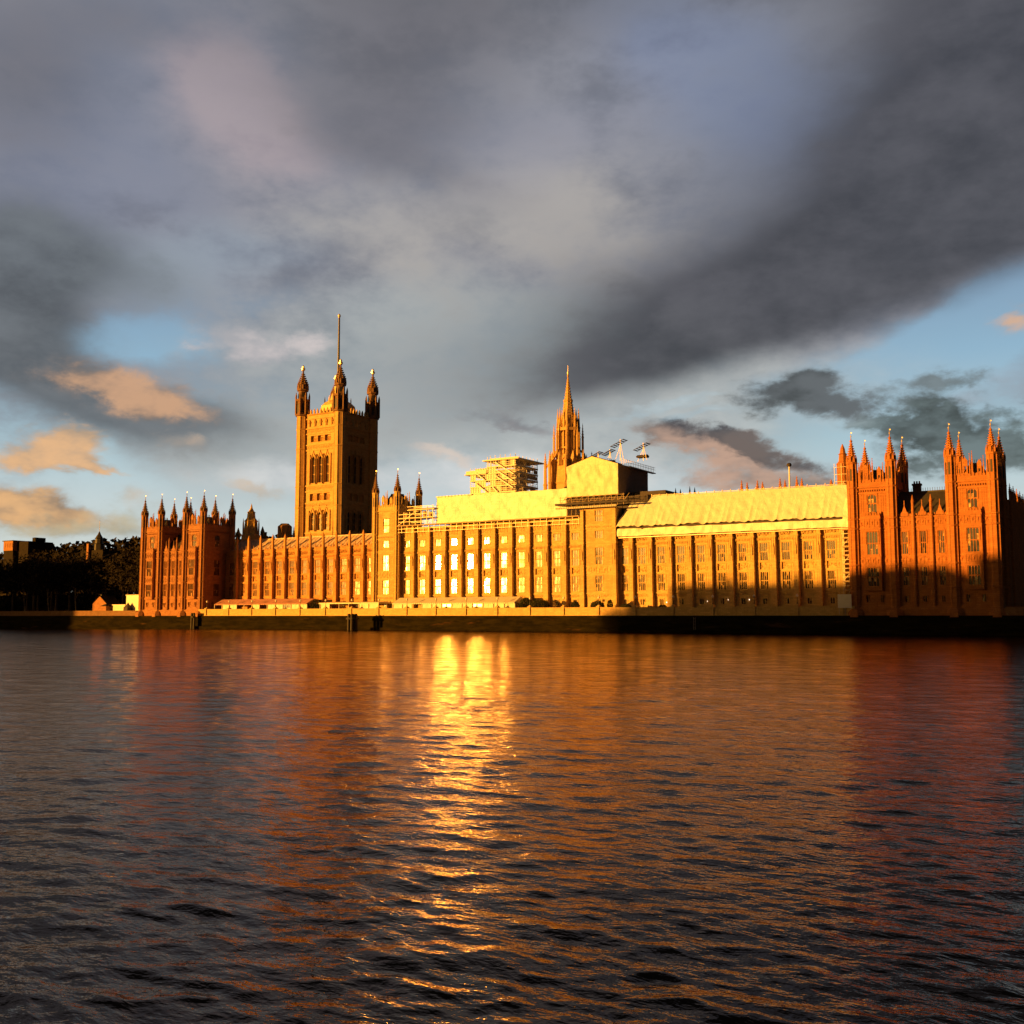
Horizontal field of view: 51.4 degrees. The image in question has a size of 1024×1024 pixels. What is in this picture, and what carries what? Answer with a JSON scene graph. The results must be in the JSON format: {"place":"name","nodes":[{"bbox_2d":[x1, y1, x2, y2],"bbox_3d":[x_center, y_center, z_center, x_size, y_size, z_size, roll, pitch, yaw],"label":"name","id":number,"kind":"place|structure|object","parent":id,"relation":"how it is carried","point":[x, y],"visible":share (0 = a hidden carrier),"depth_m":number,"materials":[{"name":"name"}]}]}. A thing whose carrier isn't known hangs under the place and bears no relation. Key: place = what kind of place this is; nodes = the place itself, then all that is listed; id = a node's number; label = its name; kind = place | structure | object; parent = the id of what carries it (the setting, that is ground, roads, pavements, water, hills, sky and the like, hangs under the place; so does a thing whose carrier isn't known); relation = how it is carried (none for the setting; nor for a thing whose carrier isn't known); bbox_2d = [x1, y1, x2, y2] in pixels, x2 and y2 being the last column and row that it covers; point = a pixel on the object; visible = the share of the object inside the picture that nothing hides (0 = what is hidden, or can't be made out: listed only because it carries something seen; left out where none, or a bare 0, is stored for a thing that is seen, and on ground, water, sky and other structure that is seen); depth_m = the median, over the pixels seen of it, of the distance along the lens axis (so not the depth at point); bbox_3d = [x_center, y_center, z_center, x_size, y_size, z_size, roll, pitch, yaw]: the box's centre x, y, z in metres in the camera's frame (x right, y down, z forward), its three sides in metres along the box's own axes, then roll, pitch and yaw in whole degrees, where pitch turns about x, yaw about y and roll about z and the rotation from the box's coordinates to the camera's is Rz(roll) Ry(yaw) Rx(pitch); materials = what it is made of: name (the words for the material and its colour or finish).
{"place":"outdoors","nodes":[
{"label":"outdoors","id":0,"kind":"place"},
{"bbox_2d":[2,537,52,595],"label":"office block","id":1,"kind":"structure","parent":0,"point":[15,547],"depth_m":653.38,"materials":[{"name":"orange stone"}]},
{"bbox_2d":[0,628,88,629],"bbox_3d":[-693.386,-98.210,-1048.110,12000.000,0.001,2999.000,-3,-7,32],"label":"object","id":2,"kind":"structure","parent":0,"point":[39,629],"depth_m":362.65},
{"bbox_2d":[346,614,358,629],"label":"mooring piles","id":3,"kind":"object","parent":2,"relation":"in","point":[352,621],"visible":0.78,"depth_m":299.42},
{"bbox_2d":[79,526,125,594],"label":"cupola building","id":4,"kind":"structure","parent":0,"point":[98,546],"depth_m":608.62,"materials":[{"name":"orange stone"}]},
{"bbox_2d":[236,504,266,541],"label":"roof lantern","id":5,"kind":"object","parent":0,"point":[251,527],"visible":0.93,"depth_m":375.64,"materials":[{"name":"stone"}]},
{"bbox_2d":[277,523,294,537],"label":"roof turret","id":6,"kind":"object","parent":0,"point":[284,529],"visible":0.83,"depth_m":369.63,"materials":[{"name":"stone"}]},
{"bbox_2d":[225,529,371,608],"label":"building facade","id":7,"kind":"structure","parent":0,"point":[336,567],"depth_m":336.25,"materials":[{"name":"stone"}]},
{"bbox_2d":[295,314,379,536],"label":"square tower","id":8,"kind":"structure","parent":0,"point":[336,452],"depth_m":404.60,"materials":[{"name":"stone"}]},
{"bbox_2d":[371,471,422,607],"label":"stair tower","id":9,"kind":"structure","parent":0,"point":[385,563],"depth_m":317.79,"materials":[{"name":"stone"}]},
{"bbox_2d":[400,518,579,607],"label":"block","id":10,"kind":"structure","parent":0,"point":[532,561],"depth_m":297.64,"materials":[{"name":"stone"}]},
{"bbox_2d":[434,554,440,569],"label":"window","id":11,"kind":"structure","parent":10,"relation":"in","point":[437,557],"depth_m":308.70,"materials":[{"name":"glass"}]},
{"bbox_2d":[450,578,456,593],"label":"window","id":12,"kind":"structure","parent":10,"relation":"in","point":[453,581],"depth_m":305.03,"materials":[{"name":"glass"}]},
{"bbox_2d":[450,554,456,569],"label":"window","id":13,"kind":"structure","parent":10,"relation":"in","point":[453,557],"depth_m":305.74,"materials":[{"name":"glass"}]},
{"bbox_2d":[466,578,473,593],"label":"window","id":14,"kind":"structure","parent":10,"relation":"in","point":[469,581],"depth_m":301.99,"materials":[{"name":"glass"}]},
{"bbox_2d":[466,553,473,568],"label":"window","id":15,"kind":"structure","parent":10,"relation":"in","point":[469,556],"depth_m":302.73,"materials":[{"name":"glass"}]},
{"bbox_2d":[483,577,490,593],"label":"window","id":16,"kind":"structure","parent":10,"relation":"in","point":[486,580],"depth_m":298.99,"materials":[{"name":"glass"}]},
{"bbox_2d":[483,552,490,568],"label":"window","id":17,"kind":"structure","parent":10,"relation":"in","point":[486,556],"depth_m":299.72,"materials":[{"name":"glass"}]},
{"bbox_2d":[397,505,579,532],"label":"scaffold deck","id":18,"kind":"structure","parent":10,"relation":"on","point":[428,515],"depth_m":308.77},
{"bbox_2d":[436,488,589,524],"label":"roof sheeting","id":19,"kind":"object","parent":18,"relation":"on","point":[498,506],"visible":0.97,"depth_m":297.87,"materials":[{"name":"plastic"}]},
{"bbox_2d":[464,453,543,494],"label":"scaffold tower","id":20,"kind":"structure","parent":19,"relation":"on","point":[516,479],"depth_m":313.53,"materials":[{"name":"beige metal"}]},
{"bbox_2d":[500,577,507,592],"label":"window","id":21,"kind":"structure","parent":10,"relation":"in","point":[504,580],"depth_m":296.01,"materials":[{"name":"glass"}]},
{"bbox_2d":[500,552,507,568],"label":"window","id":22,"kind":"structure","parent":10,"relation":"in","point":[503,555],"depth_m":296.73,"materials":[{"name":"glass"}]},
{"bbox_2d":[517,577,524,592],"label":"window","id":23,"kind":"structure","parent":10,"relation":"in","point":[520,580],"depth_m":293.06,"materials":[{"name":"glass"}]},
{"bbox_2d":[517,551,524,567],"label":"window","id":24,"kind":"structure","parent":10,"relation":"in","point":[520,554],"depth_m":293.78,"materials":[{"name":"glass"}]},
{"bbox_2d":[535,576,542,592],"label":"window","id":25,"kind":"structure","parent":10,"relation":"in","point":[539,579],"depth_m":290.00,"materials":[{"name":"glass"}]},
{"bbox_2d":[535,550,542,567],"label":"window","id":26,"kind":"structure","parent":10,"relation":"in","point":[539,554],"depth_m":290.71,"materials":[{"name":"glass"}]},
{"bbox_2d":[553,576,560,592],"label":"window","id":27,"kind":"structure","parent":10,"relation":"in","point":[557,579],"depth_m":287.04,"materials":[{"name":"glass"}]},
{"bbox_2d":[553,550,560,566],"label":"window","id":28,"kind":"structure","parent":10,"relation":"in","point":[557,553],"depth_m":287.74,"materials":[{"name":"glass"}]},
{"bbox_2d":[571,549,578,566],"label":"window","id":29,"kind":"structure","parent":10,"relation":"in","point":[574,552],"depth_m":284.81,"materials":[{"name":"glass"}]},
{"bbox_2d":[571,575,579,591],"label":"window","id":30,"kind":"structure","parent":10,"relation":"in","point":[575,579],"depth_m":284.11,"materials":[{"name":"glass"}]},
{"bbox_2d":[0,629,1023,1023],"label":"river water","id":31,"kind":"structure","parent":0,"point":[342,827],"depth_m":19.70,"materials":[{"name":"liquid"}]},
{"bbox_2d":[0,0,1023,559],"label":"sky","id":32,"kind":"structure","parent":0,"point":[748,237],"materials":[{"name":"grey"}]},
{"bbox_2d":[543,372,592,489],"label":"spire tower","id":33,"kind":"structure","parent":0,"point":[567,452],"depth_m":343.63,"materials":[{"name":"stone"}]},
{"bbox_2d":[617,527,849,606],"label":"building facade","id":34,"kind":"structure","parent":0,"point":[764,568],"depth_m":260.41,"materials":[{"name":"stone"}]},
{"bbox_2d":[620,574,628,591],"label":"window","id":35,"kind":"structure","parent":34,"relation":"in","point":[624,578],"depth_m":276.45,"materials":[{"name":"glass"}]},
{"bbox_2d":[620,547,628,564],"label":"window","id":36,"kind":"structure","parent":34,"relation":"in","point":[624,551],"depth_m":277.13,"materials":[{"name":"glass"}]},
{"bbox_2d":[637,547,645,564],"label":"window","id":37,"kind":"structure","parent":34,"relation":"in","point":[641,551],"depth_m":274.50,"materials":[{"name":"glass"}]},
{"bbox_2d":[638,574,646,591],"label":"window","id":38,"kind":"structure","parent":34,"relation":"in","point":[642,577],"depth_m":273.76,"materials":[{"name":"glass"}]},
{"bbox_2d":[657,573,665,590],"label":"window","id":39,"kind":"structure","parent":34,"relation":"in","point":[661,577],"depth_m":270.97,"materials":[{"name":"glass"}]},
{"bbox_2d":[657,546,665,563],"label":"window","id":40,"kind":"structure","parent":34,"relation":"in","point":[661,550],"depth_m":271.57,"materials":[{"name":"glass"}]},
{"bbox_2d":[676,545,684,563],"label":"window","id":41,"kind":"structure","parent":34,"relation":"in","point":[680,549],"depth_m":268.86,"materials":[{"name":"glass"}]},
{"bbox_2d":[677,573,685,590],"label":"window","id":42,"kind":"structure","parent":34,"relation":"in","point":[681,577],"depth_m":268.08,"materials":[{"name":"glass"}]},
{"bbox_2d":[696,544,705,562],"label":"window","id":43,"kind":"structure","parent":34,"relation":"in","point":[701,548],"depth_m":265.99,"materials":[{"name":"glass"}]},
{"bbox_2d":[697,572,705,590],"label":"window","id":44,"kind":"structure","parent":34,"relation":"in","point":[701,576],"depth_m":265.24,"materials":[{"name":"glass"}]},
{"bbox_2d":[717,544,725,561],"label":"window","id":45,"kind":"structure","parent":34,"relation":"in","point":[721,549],"depth_m":263.15,"materials":[{"name":"glass"}]},
{"bbox_2d":[717,572,726,589],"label":"window","id":46,"kind":"structure","parent":34,"relation":"in","point":[721,576],"depth_m":262.51,"materials":[{"name":"glass"}]},
{"bbox_2d":[616,482,847,538],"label":"roof sheeting","id":47,"kind":"object","parent":34,"relation":"on","point":[798,507],"visible":0.99,"depth_m":261.95,"materials":[{"name":"plastic"}]},
{"bbox_2d":[737,543,746,561],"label":"window","id":48,"kind":"structure","parent":34,"relation":"in","point":[741,547],"depth_m":260.34,"materials":[{"name":"glass"}]},
{"bbox_2d":[738,571,747,589],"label":"window","id":49,"kind":"structure","parent":34,"relation":"in","point":[742,576],"depth_m":259.64,"materials":[{"name":"glass"}]},
{"bbox_2d":[759,542,768,560],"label":"window","id":50,"kind":"structure","parent":34,"relation":"in","point":[764,546],"depth_m":257.43,"materials":[{"name":"glass"}]},
{"bbox_2d":[759,571,769,589],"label":"window","id":51,"kind":"structure","parent":34,"relation":"in","point":[764,578],"depth_m":256.80,"materials":[{"name":"glass"}]},
{"bbox_2d":[780,541,790,560],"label":"window","id":52,"kind":"structure","parent":34,"relation":"in","point":[785,545],"depth_m":254.62,"materials":[{"name":"glass"}]},
{"bbox_2d":[781,570,791,589],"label":"window","id":53,"kind":"structure","parent":34,"relation":"in","point":[786,576],"depth_m":253.99,"materials":[{"name":"glass"}]},
{"bbox_2d":[803,540,812,559],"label":"window","id":54,"kind":"structure","parent":34,"relation":"in","point":[808,546],"depth_m":251.77,"materials":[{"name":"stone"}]},
{"bbox_2d":[804,570,813,588],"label":"window","id":55,"kind":"structure","parent":34,"relation":"in","point":[809,582],"depth_m":251.10,"materials":[{"name":"glass"}]},
{"bbox_2d":[826,539,835,558],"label":"window","id":56,"kind":"structure","parent":34,"relation":"in","point":[831,545],"depth_m":248.96,"materials":[{"name":"glass"}]},
{"bbox_2d":[826,569,836,588],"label":"window","id":57,"kind":"structure","parent":34,"relation":"in","point":[831,574],"depth_m":248.29,"materials":[{"name":"glass"}]},
{"bbox_2d":[675,476,831,493],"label":"chimneys","id":58,"kind":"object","parent":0,"point":[762,486],"depth_m":279.31,"materials":[{"name":"stone"}]},
{"bbox_2d":[834,444,846,484],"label":"ventilation turret","id":59,"kind":"object","parent":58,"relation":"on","point":[841,474],"visible":0.48,"depth_m":277.69,"materials":[{"name":"beige stone"}]},
{"label":"ground","id":60,"kind":"structure","parent":0,"visible":0},
{"bbox_2d":[0,555,23,610],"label":"plane tree","id":61,"kind":"object","parent":60,"relation":"on","point":[2,587],"visible":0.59,"depth_m":415.03,"materials":[{"name":"green plant"}]},
{"bbox_2d":[2,560,55,610],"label":"plane tree","id":62,"kind":"object","parent":60,"relation":"on","point":[37,606],"visible":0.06,"depth_m":411.38,"materials":[{"name":"green plant"}]},
{"bbox_2d":[5,549,68,610],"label":"plane tree","id":63,"kind":"object","parent":60,"relation":"on","point":[26,562],"visible":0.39,"depth_m":404.69,"materials":[{"name":"green plant"}]},
{"bbox_2d":[12,553,72,610],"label":"plane tree","id":64,"kind":"object","parent":60,"relation":"on","point":[51,601],"visible":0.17,"depth_m":403.62,"materials":[{"name":"green plant"}]},
{"bbox_2d":[19,553,82,610],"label":"plane tree","id":65,"kind":"object","parent":60,"relation":"on","point":[43,580],"visible":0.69,"depth_m":395.39,"materials":[{"name":"green plant"}]},
{"bbox_2d":[38,550,78,592],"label":"plane tree","id":66,"kind":"object","parent":60,"relation":"on","point":[59,561],"visible":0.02,"depth_m":442.64,"materials":[{"name":"green plant"}]},
{"bbox_2d":[37,561,84,610],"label":"plane tree","id":67,"kind":"object","parent":60,"relation":"on","point":[70,574],"visible":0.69,"depth_m":395.09,"materials":[{"name":"green plant"}]},
{"bbox_2d":[63,547,103,602],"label":"plane tree","id":68,"kind":"object","parent":60,"relation":"on","point":[77,559],"visible":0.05,"depth_m":439.71,"materials":[{"name":"green plant"}]},
{"bbox_2d":[66,553,109,599],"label":"plane tree","id":69,"kind":"object","parent":60,"relation":"on","point":[83,565],"visible":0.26,"depth_m":394.80,"materials":[{"name":"green plant"}]},
{"bbox_2d":[66,557,117,597],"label":"plane tree","id":70,"kind":"object","parent":60,"relation":"on","point":[87,591],"visible":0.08,"depth_m":395.75,"materials":[{"name":"green plant"}]},
{"bbox_2d":[79,563,124,595],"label":"plane tree","id":71,"kind":"object","parent":60,"relation":"on","point":[104,589],"visible":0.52,"depth_m":387.18,"materials":[{"name":"green plant"}]},
{"bbox_2d":[92,595,120,610],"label":"gabled hut","id":72,"kind":"object","parent":60,"relation":"on","point":[99,601],"visible":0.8,"depth_m":377.40,"materials":[{"name":"orange stone"}]},
{"bbox_2d":[81,546,139,597],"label":"plane tree","id":73,"kind":"object","parent":60,"relation":"on","point":[116,563],"visible":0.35,"depth_m":379.44,"materials":[{"name":"green plant"}]},
{"bbox_2d":[103,547,139,594],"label":"plane tree","id":74,"kind":"object","parent":60,"relation":"on","point":[115,580],"visible":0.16,"depth_m":377.02,"materials":[{"name":"green plant"}]},
{"bbox_2d":[111,553,139,593],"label":"plane tree","id":75,"kind":"object","parent":60,"relation":"on","point":[132,577],"visible":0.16,"depth_m":370.92,"materials":[{"name":"green plant"}]},
{"bbox_2d":[126,595,138,610],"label":"box hut","id":76,"kind":"object","parent":60,"relation":"on","point":[132,600],"visible":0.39,"depth_m":364.76,"materials":[{"name":"beige fabric"}]},
{"bbox_2d":[0,532,292,595],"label":"wood","id":77,"kind":"object","parent":60,"relation":"on","point":[73,549],"visible":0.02,"depth_m":732.12,"materials":[{"name":"plant"}]},
{"bbox_2d":[138,490,235,615],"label":"palace wing","id":78,"kind":"structure","parent":60,"relation":"on","point":[183,565],"depth_m":353.14,"materials":[{"name":"stone"}]},
{"bbox_2d":[0,604,1023,635],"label":"river wall","id":79,"kind":"structure","parent":60,"relation":"on","point":[799,619],"depth_m":270.77,"materials":[{"name":"stone"}]},
{"bbox_2d":[837,594,851,614],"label":"site board","id":80,"kind":"object","parent":79,"relation":"on","point":[844,600],"visible":1,"depth_m":234.79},
{"bbox_2d":[529,599,549,607],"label":"clipped bush","id":81,"kind":"object","parent":60,"relation":"on","point":[534,604],"visible":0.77,"depth_m":280.06,"materials":[{"name":"green plant"}]},
{"bbox_2d":[579,507,621,606],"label":"stair tower","id":82,"kind":"structure","parent":60,"relation":"on","point":[598,543],"depth_m":279.63,"materials":[{"name":"stone"}]},
{"bbox_2d":[594,509,602,521],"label":"window","id":83,"kind":"structure","parent":82,"relation":"in","point":[598,513],"depth_m":280.73,"materials":[{"name":"stone"}]},
{"bbox_2d":[594,575,603,591],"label":"window","id":84,"kind":"structure","parent":82,"relation":"in","point":[598,579],"depth_m":279.03,"materials":[{"name":"glass"}]},
{"bbox_2d":[594,546,603,564],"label":"window","id":85,"kind":"structure","parent":82,"relation":"in","point":[598,551],"depth_m":279.78,"materials":[{"name":"glass"}]},
{"bbox_2d":[555,490,679,515],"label":"scaffold deck","id":86,"kind":"structure","parent":82,"relation":"on","point":[624,501],"depth_m":280.19,"materials":[{"name":"brown wood"}]},
{"bbox_2d":[566,456,655,500],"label":"gabled enclosure","id":87,"kind":"object","parent":86,"relation":"on","point":[592,476],"visible":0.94,"depth_m":282.85,"materials":[{"name":"plastic"}]},
{"bbox_2d":[846,420,1011,615],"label":"palace wing","id":88,"kind":"structure","parent":60,"relation":"on","point":[917,551],"depth_m":229.31,"materials":[{"name":"stone"}]},
{"bbox_2d":[865,531,878,555],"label":"window","id":89,"kind":"structure","parent":88,"relation":"in","point":[872,537],"depth_m":233.42,"materials":[{"name":"glass"}]},
{"bbox_2d":[866,493,877,512],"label":"window","id":90,"kind":"structure","parent":88,"relation":"in","point":[871,499],"depth_m":235.14,"materials":[{"name":"glass"}]},
{"bbox_2d":[866,567,879,586],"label":"window","id":91,"kind":"structure","parent":88,"relation":"in","point":[873,572],"depth_m":232.68,"materials":[{"name":"glass"}]},
{"bbox_2d":[901,531,908,554],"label":"window","id":92,"kind":"structure","parent":88,"relation":"in","point":[905,534],"depth_m":230.98,"materials":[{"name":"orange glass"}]},
{"bbox_2d":[902,566,910,585],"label":"window","id":93,"kind":"structure","parent":88,"relation":"in","point":[906,576],"depth_m":230.36,"materials":[{"name":"black glass"}]},
{"bbox_2d":[919,530,927,553],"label":"window","id":94,"kind":"structure","parent":88,"relation":"in","point":[923,541],"depth_m":229.07,"materials":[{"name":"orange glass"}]},
{"bbox_2d":[920,566,928,585],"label":"window","id":95,"kind":"structure","parent":88,"relation":"in","point":[924,570],"depth_m":228.35,"materials":[{"name":"black glass"}]},
{"bbox_2d":[937,529,945,553],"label":"window","id":96,"kind":"structure","parent":88,"relation":"in","point":[941,538],"depth_m":227.12,"materials":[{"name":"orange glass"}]},
{"bbox_2d":[938,565,946,585],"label":"window","id":97,"kind":"structure","parent":88,"relation":"in","point":[942,569],"depth_m":226.40,"materials":[{"name":"black glass"}]},
{"bbox_2d":[965,487,977,507],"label":"window","id":98,"kind":"structure","parent":88,"relation":"in","point":[972,499],"depth_m":224.26,"materials":[{"name":"grey glass"}]},
{"bbox_2d":[965,526,980,552],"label":"window","id":99,"kind":"structure","parent":88,"relation":"in","point":[973,540],"depth_m":222.62,"materials":[{"name":"grey glass"}]},
{"bbox_2d":[967,564,981,585],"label":"window","id":100,"kind":"structure","parent":88,"relation":"in","point":[974,571],"depth_m":221.92,"materials":[{"name":"black glass"}]},
{"bbox_2d":[1007,483,1023,606],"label":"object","id":101,"kind":"object","parent":60,"relation":"on","point":[1015,502],"visible":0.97,"depth_m":238.29,"materials":[{"name":"red stone"}]},
{"label":"terrace paving","id":102,"kind":"structure","parent":0,"visible":0},
{"bbox_2d":[214,599,316,608],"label":"marquee","id":103,"kind":"object","parent":102,"relation":"on","point":[279,603],"visible":0.77,"depth_m":332.84,"materials":[{"name":"white fabric"}]},
{"bbox_2d":[319,601,391,608],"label":"marquee","id":104,"kind":"object","parent":102,"relation":"on","point":[365,605],"visible":0.77,"depth_m":311.82,"materials":[{"name":"beige fabric"}]},
{"bbox_2d":[392,596,522,607],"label":"marquee","id":105,"kind":"object","parent":102,"relation":"on","point":[470,602],"visible":0.83,"depth_m":294.21,"materials":[{"name":"beige fabric"}]},
{"bbox_2d":[841,524,849,590],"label":"scaffold","id":106,"kind":"object","parent":102,"relation":"on","point":[844,555],"visible":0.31,"depth_m":244.68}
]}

